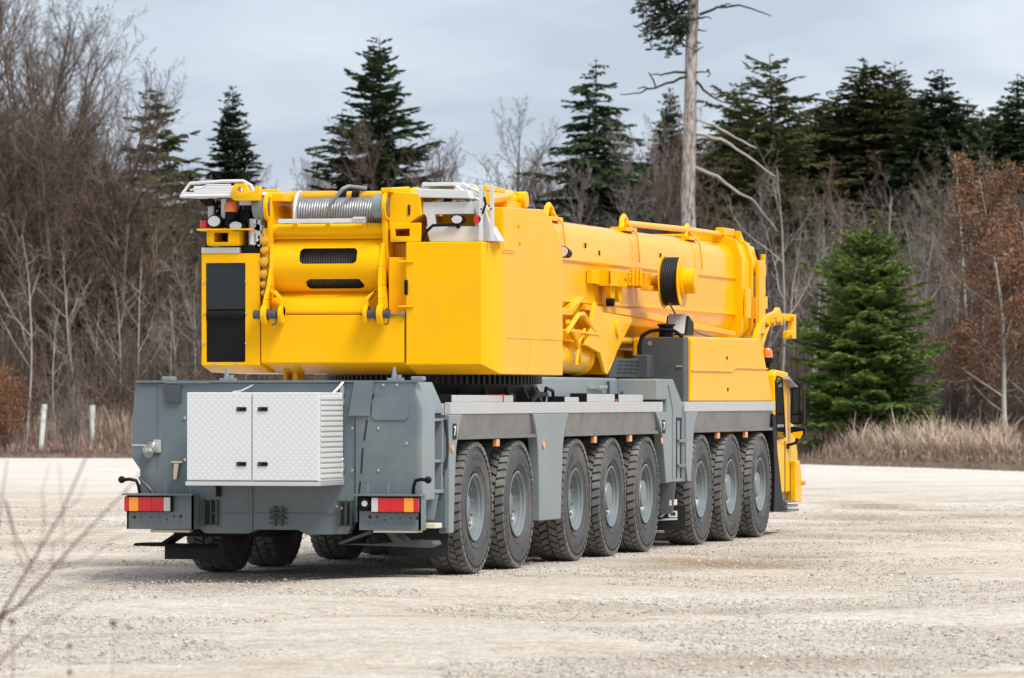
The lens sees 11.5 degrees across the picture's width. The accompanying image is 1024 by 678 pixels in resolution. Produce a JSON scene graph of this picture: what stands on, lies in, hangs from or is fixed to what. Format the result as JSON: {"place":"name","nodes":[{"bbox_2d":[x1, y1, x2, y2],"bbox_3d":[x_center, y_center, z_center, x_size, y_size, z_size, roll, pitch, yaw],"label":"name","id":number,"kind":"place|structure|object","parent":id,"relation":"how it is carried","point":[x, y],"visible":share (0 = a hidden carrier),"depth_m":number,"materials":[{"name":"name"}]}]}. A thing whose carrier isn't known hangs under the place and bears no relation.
{"place":"outdoors","nodes":[
{"label":"outdoors","id":0,"kind":"place"},
{"bbox_2d":[0,458,1023,677],"bbox_3d":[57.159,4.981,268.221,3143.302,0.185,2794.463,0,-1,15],"label":"gravel ground","id":1,"kind":"structure","parent":0,"point":[418,636],"depth_m":45.95,"materials":[{"name":"gravel"}]},
{"bbox_2d":[0,433,152,677],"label":"foreground bush","id":2,"kind":"object","parent":1,"relation":"on","point":[3,613],"visible":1,"depth_m":20.03,"materials":[{"name":"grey plant"}]},
{"bbox_2d":[1,106,719,353],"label":"distant wood","id":3,"kind":"object","parent":1,"relation":"on","point":[382,182],"depth_m":224.37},
{"bbox_2d":[118,179,806,573],"bbox_3d":[0.203,0.465,60.854,3.598,4.128,22.486,0,-1,15],"label":"mobile crane","id":4,"kind":"object","parent":1,"relation":"on","point":[510,375],"visible":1,"depth_m":53.71,"materials":[{"name":"yellow"}]},
{"bbox_2d":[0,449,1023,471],"bbox_3d":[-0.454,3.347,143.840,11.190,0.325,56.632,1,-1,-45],"label":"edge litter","id":5,"kind":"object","parent":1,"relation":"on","point":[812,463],"visible":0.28,"depth_m":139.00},
{"bbox_2d":[0,421,1023,467],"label":"dry grass","id":6,"kind":"structure","parent":0,"point":[119,449],"depth_m":141.15,"materials":[{"name":"plant"}]},
{"bbox_2d":[0,452,1023,470],"bbox_3d":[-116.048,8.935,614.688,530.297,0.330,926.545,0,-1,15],"label":"verge terrain","id":7,"kind":"structure","parent":0,"point":[949,464],"depth_m":137.99,"materials":[{"name":"soil"}]},
{"bbox_2d":[0,356,36,448],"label":"leafy shrub","id":8,"kind":"object","parent":7,"relation":"on","point":[12,412],"visible":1,"depth_m":159.26,"materials":[{"name":"orange plant"}]},
{"bbox_2d":[0,214,47,443],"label":"bare tree","id":9,"kind":"object","parent":7,"relation":"on","point":[30,386],"visible":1,"depth_m":160.13,"materials":[{"name":"grey plant"}]},
{"bbox_2d":[0,291,48,410],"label":"bare shrub","id":10,"kind":"object","parent":7,"relation":"on","point":[1,350],"visible":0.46,"depth_m":164.60,"materials":[{"name":"brown plant"}]},
{"bbox_2d":[0,235,53,415],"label":"bare shrub","id":11,"kind":"object","parent":7,"relation":"on","point":[25,308],"visible":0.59,"depth_m":165.45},
{"bbox_2d":[0,90,74,352],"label":"bare tree","id":12,"kind":"object","parent":7,"relation":"on","point":[2,215],"visible":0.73,"depth_m":169.04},
{"bbox_2d":[0,0,94,270],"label":"bare tree","id":13,"kind":"object","parent":7,"relation":"on","point":[18,78],"visible":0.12,"depth_m":177.53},
{"bbox_2d":[0,0,104,230],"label":"bare tree","id":14,"kind":"object","parent":7,"relation":"on","point":[17,11],"visible":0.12,"depth_m":180.66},
{"bbox_2d":[0,0,113,351],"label":"bare tree","id":15,"kind":"object","parent":7,"relation":"on","point":[11,74],"visible":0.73,"depth_m":169.55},
{"bbox_2d":[21,236,103,397],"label":"bare tree","id":16,"kind":"object","parent":7,"relation":"on","point":[68,335],"visible":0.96,"depth_m":163.36,"materials":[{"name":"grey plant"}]},
{"bbox_2d":[38,356,90,451],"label":"bare shrub","id":17,"kind":"object","parent":7,"relation":"on","point":[73,422],"visible":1,"depth_m":157.74,"materials":[{"name":"brown plant"}]},
{"bbox_2d":[0,63,130,399],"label":"bare tree","id":18,"kind":"object","parent":7,"relation":"on","point":[53,282],"visible":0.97,"depth_m":166.24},
{"bbox_2d":[0,3,132,346],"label":"bare tree","id":19,"kind":"object","parent":7,"relation":"on","point":[26,54],"visible":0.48,"depth_m":171.76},
{"bbox_2d":[0,391,132,446],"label":"grass","id":20,"kind":"structure","parent":7,"relation":"on","point":[105,424],"depth_m":160.28,"materials":[{"name":"plant"}]},
{"bbox_2d":[0,89,136,363],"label":"bare tree","id":21,"kind":"object","parent":7,"relation":"on","point":[9,147],"visible":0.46,"depth_m":170.00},
{"bbox_2d":[0,93,140,381],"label":"bare tree","id":22,"kind":"object","parent":7,"relation":"on","point":[47,184],"visible":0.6,"depth_m":168.33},
{"bbox_2d":[3,0,147,325],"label":"bare tree","id":23,"kind":"object","parent":7,"relation":"on","point":[85,89],"visible":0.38,"depth_m":176.91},
{"bbox_2d":[4,84,148,381],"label":"bare tree","id":24,"kind":"object","parent":7,"relation":"on","point":[92,216],"visible":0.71,"depth_m":168.26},
{"bbox_2d":[0,13,157,359],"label":"bare tree","id":25,"kind":"object","parent":7,"relation":"on","point":[59,72],"visible":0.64,"depth_m":170.01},
{"bbox_2d":[0,0,159,224],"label":"bare tree","id":26,"kind":"object","parent":7,"relation":"on","point":[69,23],"visible":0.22,"depth_m":180.86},
{"bbox_2d":[30,269,137,405],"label":"bare shrub","id":27,"kind":"object","parent":7,"relation":"on","point":[92,353],"visible":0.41,"depth_m":166.39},
{"bbox_2d":[13,149,158,397],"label":"bare tree","id":28,"kind":"object","parent":7,"relation":"on","point":[90,287],"visible":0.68,"depth_m":168.03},
{"bbox_2d":[6,81,171,356],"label":"bare tree","id":29,"kind":"object","parent":7,"relation":"on","point":[93,149],"visible":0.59,"depth_m":169.55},
{"bbox_2d":[29,90,169,339],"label":"bare tree","id":30,"kind":"object","parent":7,"relation":"on","point":[113,218],"visible":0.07,"depth_m":175.36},
{"bbox_2d":[85,258,134,427],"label":"bare tree","id":31,"kind":"object","parent":7,"relation":"on","point":[122,292],"visible":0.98,"depth_m":162.05,"materials":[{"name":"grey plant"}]},
{"bbox_2d":[73,281,172,404],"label":"bare shrub","id":32,"kind":"object","parent":7,"relation":"on","point":[84,315],"visible":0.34,"depth_m":165.81,"materials":[{"name":"brown plant"}]},
{"bbox_2d":[47,47,204,404],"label":"bare tree","id":33,"kind":"object","parent":7,"relation":"on","point":[123,260],"visible":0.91,"depth_m":167.00,"materials":[{"name":"plant"}]},
{"bbox_2d":[61,104,194,406],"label":"bare tree","id":34,"kind":"object","parent":7,"relation":"on","point":[128,262],"visible":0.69,"depth_m":168.40,"materials":[{"name":"plant"}]},
{"bbox_2d":[78,149,201,376],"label":"bare tree","id":35,"kind":"object","parent":7,"relation":"on","point":[151,237],"visible":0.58,"depth_m":169.32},
{"bbox_2d":[113,250,178,378],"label":"bare tree","id":36,"kind":"object","parent":7,"relation":"on","point":[138,325],"visible":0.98,"depth_m":162.99,"materials":[{"name":"brown plant"}]},
{"bbox_2d":[105,187,200,327],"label":"tree","id":37,"kind":"object","parent":7,"relation":"on","point":[146,234],"visible":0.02,"depth_m":181.82,"materials":[{"name":"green plant"}]},
{"bbox_2d":[114,88,206,345],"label":"spruce tree","id":38,"kind":"object","parent":7,"relation":"on","point":[170,143],"visible":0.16,"depth_m":184.79,"materials":[{"name":"green plant"}]},
{"bbox_2d":[132,176,201,343],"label":"bare tree","id":39,"kind":"object","parent":7,"relation":"on","point":[168,245],"visible":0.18,"depth_m":177.81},
{"bbox_2d":[133,170,205,367],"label":"bare tree","id":40,"kind":"object","parent":7,"relation":"on","point":[176,260],"visible":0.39,"depth_m":170.36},
{"bbox_2d":[127,244,211,380],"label":"bare shrub","id":41,"kind":"object","parent":7,"relation":"on","point":[196,276],"visible":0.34,"depth_m":166.42,"materials":[{"name":"brown plant"}]},
{"bbox_2d":[139,296,199,380],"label":"bare tree","id":42,"kind":"object","parent":7,"relation":"on","point":[160,341],"visible":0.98,"depth_m":161.47,"materials":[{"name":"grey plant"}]},
{"bbox_2d":[147,288,191,380],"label":"bare tree","id":43,"kind":"object","parent":7,"relation":"on","point":[165,327],"visible":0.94,"depth_m":162.73,"materials":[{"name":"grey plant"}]},
{"bbox_2d":[143,272,201,376],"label":"bare shrub","id":44,"kind":"object","parent":7,"relation":"on","point":[152,307],"visible":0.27,"depth_m":166.78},
{"bbox_2d":[146,165,213,344],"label":"bare tree","id":45,"kind":"object","parent":7,"relation":"on","point":[197,218],"visible":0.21,"depth_m":174.16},
{"bbox_2d":[156,198,210,346],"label":"bare tree","id":46,"kind":"object","parent":7,"relation":"on","point":[200,232],"visible":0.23,"depth_m":174.41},
{"bbox_2d":[137,292,231,380],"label":"bare shrub","id":47,"kind":"object","parent":7,"relation":"on","point":[194,332],"visible":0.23,"depth_m":163.43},
{"bbox_2d":[159,236,277,379],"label":"bare shrub","id":48,"kind":"object","parent":7,"relation":"on","point":[166,266],"visible":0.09,"depth_m":164.51,"materials":[{"name":"brown plant"}]},
{"bbox_2d":[191,86,266,260],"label":"spruce tree","id":49,"kind":"object","parent":7,"relation":"on","point":[234,142],"visible":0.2,"depth_m":187.84,"materials":[{"name":"green plant"}]},
{"bbox_2d":[304,100,372,190],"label":"spruce tree","id":50,"kind":"object","parent":7,"relation":"on","point":[327,147],"visible":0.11,"depth_m":179.96,"materials":[{"name":"green plant"}]},
{"bbox_2d":[329,109,415,190],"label":"bare tree","id":51,"kind":"object","parent":7,"relation":"on","point":[365,167],"visible":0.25,"depth_m":175.76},
{"bbox_2d":[303,33,445,374],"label":"spruce tree","id":52,"kind":"object","parent":7,"relation":"on","point":[380,99],"visible":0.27,"depth_m":177.72,"materials":[{"name":"green plant"}]},
{"bbox_2d":[391,130,465,201],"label":"bare tree","id":53,"kind":"object","parent":7,"relation":"on","point":[451,149],"visible":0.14,"depth_m":177.01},
{"bbox_2d":[401,129,464,201],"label":"bare tree","id":54,"kind":"object","parent":7,"relation":"on","point":[439,173],"visible":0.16,"depth_m":175.35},
{"bbox_2d":[0,328,1022,441],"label":"undergrowth","id":55,"kind":"object","parent":7,"relation":"on","point":[117,391],"visible":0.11,"depth_m":161.75,"materials":[{"name":"plant"}]},
{"bbox_2d":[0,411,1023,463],"bbox_3d":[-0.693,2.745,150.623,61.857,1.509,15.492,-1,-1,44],"label":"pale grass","id":56,"kind":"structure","parent":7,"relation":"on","point":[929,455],"depth_m":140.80,"materials":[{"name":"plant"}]},
{"bbox_2d":[0,395,1023,462],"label":"tall weeds","id":57,"kind":"object","parent":7,"relation":"on","point":[798,446],"visible":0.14,"depth_m":140.91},
{"bbox_2d":[461,95,563,208],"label":"bare tree","id":58,"kind":"object","parent":7,"relation":"on","point":[512,141],"visible":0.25,"depth_m":205.16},
{"bbox_2d":[504,141,577,223],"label":"bare tree","id":59,"kind":"object","parent":7,"relation":"on","point":[532,186],"visible":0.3,"depth_m":182.36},
{"bbox_2d":[553,151,617,226],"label":"bare tree","id":60,"kind":"object","parent":7,"relation":"on","point":[580,207],"visible":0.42,"depth_m":173.00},
{"bbox_2d":[515,60,673,227],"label":"spruce tree","id":61,"kind":"object","parent":7,"relation":"on","point":[588,141],"visible":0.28,"depth_m":181.70,"materials":[{"name":"green plant"}]},
{"bbox_2d":[567,119,673,233],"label":"bare tree","id":62,"kind":"object","parent":7,"relation":"on","point":[627,170],"visible":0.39,"depth_m":180.52,"materials":[{"name":"plant"}]},
{"bbox_2d":[608,124,680,233],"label":"bare tree","id":63,"kind":"object","parent":7,"relation":"on","point":[641,180],"visible":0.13,"depth_m":184.99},
{"bbox_2d":[604,129,709,233],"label":"bare tree","id":64,"kind":"object","parent":7,"relation":"on","point":[669,213],"visible":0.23,"depth_m":172.32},
{"bbox_2d":[639,87,706,233],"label":"spruce tree","id":65,"kind":"object","parent":7,"relation":"on","point":[668,119],"visible":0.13,"depth_m":199.91,"materials":[{"name":"green plant"}]},
{"bbox_2d":[602,106,746,233],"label":"bare tree","id":66,"kind":"object","parent":7,"relation":"on","point":[657,139],"visible":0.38,"depth_m":175.18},
{"bbox_2d":[609,94,747,242],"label":"bare tree","id":67,"kind":"object","parent":7,"relation":"on","point":[676,201],"visible":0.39,"depth_m":173.17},
{"bbox_2d":[620,0,776,233],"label":"pine tree","id":68,"kind":"object","parent":7,"relation":"on","point":[682,26],"visible":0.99,"depth_m":152.03,"materials":[{"name":"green plant"}]},
{"bbox_2d":[695,147,734,228],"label":"spruce tree","id":69,"kind":"object","parent":7,"relation":"on","point":[708,183],"visible":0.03,"depth_m":202.62,"materials":[{"name":"green plant"}]},
{"bbox_2d":[677,79,792,242],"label":"spruce tree","id":70,"kind":"object","parent":7,"relation":"on","point":[723,152],"visible":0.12,"depth_m":189.77,"materials":[{"name":"green plant"}]},
{"bbox_2d":[732,179,793,342],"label":"bare tree","id":71,"kind":"object","parent":7,"relation":"on","point":[768,246],"visible":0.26,"depth_m":178.86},
{"bbox_2d":[718,159,827,371],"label":"bare tree","id":72,"kind":"object","parent":7,"relation":"on","point":[764,241],"visible":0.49,"depth_m":171.21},
{"bbox_2d":[720,139,832,371],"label":"bare tree","id":73,"kind":"object","parent":7,"relation":"on","point":[784,326],"visible":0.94,"depth_m":155.95,"materials":[{"name":"grey plant"}]},
{"bbox_2d":[764,273,809,376],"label":"bare shrub","id":74,"kind":"object","parent":7,"relation":"on","point":[778,353],"visible":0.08,"depth_m":159.56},
{"bbox_2d":[749,165,828,356],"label":"bare tree","id":75,"kind":"object","parent":7,"relation":"on","point":[769,215],"visible":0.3,"depth_m":183.71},
{"bbox_2d":[753,172,836,366],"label":"bare tree","id":76,"kind":"object","parent":7,"relation":"on","point":[793,218],"visible":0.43,"depth_m":179.48,"materials":[{"name":"plant"}]},
{"bbox_2d":[696,54,897,357],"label":"spruce tree","id":77,"kind":"object","parent":7,"relation":"on","point":[775,137],"visible":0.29,"depth_m":185.49,"materials":[{"name":"green plant"}]},
{"bbox_2d":[764,180,839,372],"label":"bare tree","id":78,"kind":"object","parent":7,"relation":"on","point":[798,283],"visible":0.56,"depth_m":167.94,"materials":[{"name":"plant"}]},
{"bbox_2d":[772,190,851,321],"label":"bare tree","id":79,"kind":"object","parent":7,"relation":"on","point":[818,210],"visible":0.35,"depth_m":181.26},
{"bbox_2d":[787,216,837,422],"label":"bare tree","id":80,"kind":"object","parent":7,"relation":"on","point":[813,370],"visible":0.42,"depth_m":158.19,"materials":[{"name":"grey plant"}]},
{"bbox_2d":[764,102,872,320],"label":"spruce tree","id":81,"kind":"object","parent":7,"relation":"on","point":[812,171],"visible":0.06,"depth_m":191.66,"materials":[{"name":"green plant"}]},
{"bbox_2d":[768,155,873,359],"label":"bare tree","id":82,"kind":"object","parent":7,"relation":"on","point":[825,192],"visible":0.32,"depth_m":176.35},
{"bbox_2d":[785,171,878,326],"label":"bare tree","id":83,"kind":"object","parent":7,"relation":"on","point":[833,250],"visible":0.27,"depth_m":175.06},
{"bbox_2d":[791,188,875,327],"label":"bare tree","id":84,"kind":"object","parent":7,"relation":"on","point":[842,210],"visible":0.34,"depth_m":171.06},
{"bbox_2d":[789,57,938,333],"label":"spruce tree","id":85,"kind":"object","parent":7,"relation":"on","point":[860,108],"visible":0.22,"depth_m":189.46,"materials":[{"name":"green plant"}]},
{"bbox_2d":[782,220,951,452],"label":"young spruce","id":86,"kind":"object","parent":7,"relation":"on","point":[862,350],"visible":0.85,"depth_m":144.76,"materials":[{"name":"green plant"}]},
{"bbox_2d":[854,61,936,195],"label":"spruce tree","id":87,"kind":"object","parent":7,"relation":"on","point":[901,85],"visible":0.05,"depth_m":195.82,"materials":[{"name":"green plant"}]},
{"bbox_2d":[858,174,958,300],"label":"bare tree","id":88,"kind":"object","parent":7,"relation":"on","point":[889,230],"visible":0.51,"depth_m":166.36,"materials":[{"name":"grey plant"}]},
{"bbox_2d":[794,406,1023,454],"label":"tall grass","id":89,"kind":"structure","parent":7,"relation":"on","point":[995,432],"depth_m":140.19,"materials":[{"name":"plant"}]},
{"bbox_2d":[878,214,939,344],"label":"bare tree","id":90,"kind":"object","parent":7,"relation":"on","point":[907,258],"visible":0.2,"depth_m":169.98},
{"bbox_2d":[867,152,954,357],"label":"bare tree","id":91,"kind":"object","parent":7,"relation":"on","point":[871,158],"visible":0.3,"depth_m":170.65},
{"bbox_2d":[898,240,955,428],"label":"bare shrub","id":92,"kind":"object","parent":7,"relation":"on","point":[927,291],"visible":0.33,"depth_m":160.22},
{"bbox_2d":[894,181,969,359],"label":"bare tree","id":93,"kind":"object","parent":7,"relation":"on","point":[922,232],"visible":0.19,"depth_m":180.39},
{"bbox_2d":[894,178,971,341],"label":"bare tree","id":94,"kind":"object","parent":7,"relation":"on","point":[920,227],"visible":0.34,"depth_m":173.58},
{"bbox_2d":[890,288,982,430],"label":"bare shrub","id":95,"kind":"object","parent":7,"relation":"on","point":[947,402],"visible":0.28,"depth_m":158.03,"materials":[{"name":"brown plant"}]},
{"bbox_2d":[872,69,1006,325],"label":"spruce tree","id":96,"kind":"object","parent":7,"relation":"on","point":[941,119],"visible":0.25,"depth_m":187.62,"materials":[{"name":"green plant"}]},
{"bbox_2d":[881,130,997,428],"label":"bare tree","id":97,"kind":"object","parent":7,"relation":"on","point":[963,298],"visible":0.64,"depth_m":159.60,"materials":[{"name":"grey plant"}]},
{"bbox_2d":[905,268,976,427],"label":"bare shrub","id":98,"kind":"object","parent":7,"relation":"on","point":[937,413],"visible":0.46,"depth_m":156.54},
{"bbox_2d":[903,150,993,338],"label":"bare tree","id":99,"kind":"object","parent":7,"relation":"on","point":[937,214],"visible":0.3,"depth_m":178.34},
{"bbox_2d":[892,173,1017,362],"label":"bare tree","id":100,"kind":"object","parent":7,"relation":"on","point":[941,255],"visible":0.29,"depth_m":167.18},
{"bbox_2d":[918,175,993,355],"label":"bare tree","id":101,"kind":"object","parent":7,"relation":"on","point":[958,271],"visible":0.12,"depth_m":173.60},
{"bbox_2d":[911,145,1023,431],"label":"beech tree","id":102,"kind":"object","parent":7,"relation":"on","point":[989,234],"visible":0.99,"depth_m":149.95,"materials":[{"name":"brown plant"}]},
{"bbox_2d":[930,278,1008,432],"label":"bare shrub","id":103,"kind":"object","parent":7,"relation":"on","point":[946,330],"visible":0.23,"depth_m":160.44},
{"bbox_2d":[945,98,996,233],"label":"spruce tree","id":104,"kind":"object","parent":7,"relation":"on","point":[971,120],"visible":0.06,"depth_m":193.89,"materials":[{"name":"green plant"}]},
{"bbox_2d":[937,327,1020,432],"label":"bare shrub","id":105,"kind":"object","parent":7,"relation":"on","point":[970,415],"visible":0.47,"depth_m":157.46,"materials":[{"name":"brown plant"}]},
{"bbox_2d":[941,73,1023,355],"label":"spruce tree","id":106,"kind":"object","parent":7,"relation":"on","point":[1013,149],"visible":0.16,"depth_m":185.63,"materials":[{"name":"green plant"}]},
{"bbox_2d":[943,151,1023,369],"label":"bare tree","id":107,"kind":"object","parent":7,"relation":"on","point":[996,237],"visible":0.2,"depth_m":166.71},
{"bbox_2d":[947,263,1021,431],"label":"beech tree","id":108,"kind":"object","parent":7,"relation":"on","point":[979,310],"visible":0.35,"depth_m":156.97,"materials":[{"name":"brown plant"}]},
{"bbox_2d":[954,290,1023,443],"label":"bare shrub","id":109,"kind":"object","parent":7,"relation":"on","point":[1012,406],"visible":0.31,"depth_m":156.03,"materials":[{"name":"brown plant"}]},
{"bbox_2d":[964,109,1023,162],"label":"spruce tree","id":110,"kind":"object","parent":7,"relation":"on","point":[986,124],"visible":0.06,"depth_m":205.83,"materials":[{"name":"green plant"}]},
{"bbox_2d":[967,195,1023,413],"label":"beech tree","id":111,"kind":"object","parent":7,"relation":"on","point":[1018,232],"visible":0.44,"depth_m":153.63,"materials":[{"name":"brown plant"}]},
{"bbox_2d":[0,0,1023,238],"label":"sky","id":112,"kind":"structure","parent":0,"point":[286,60],"materials":[{"name":"grey"}]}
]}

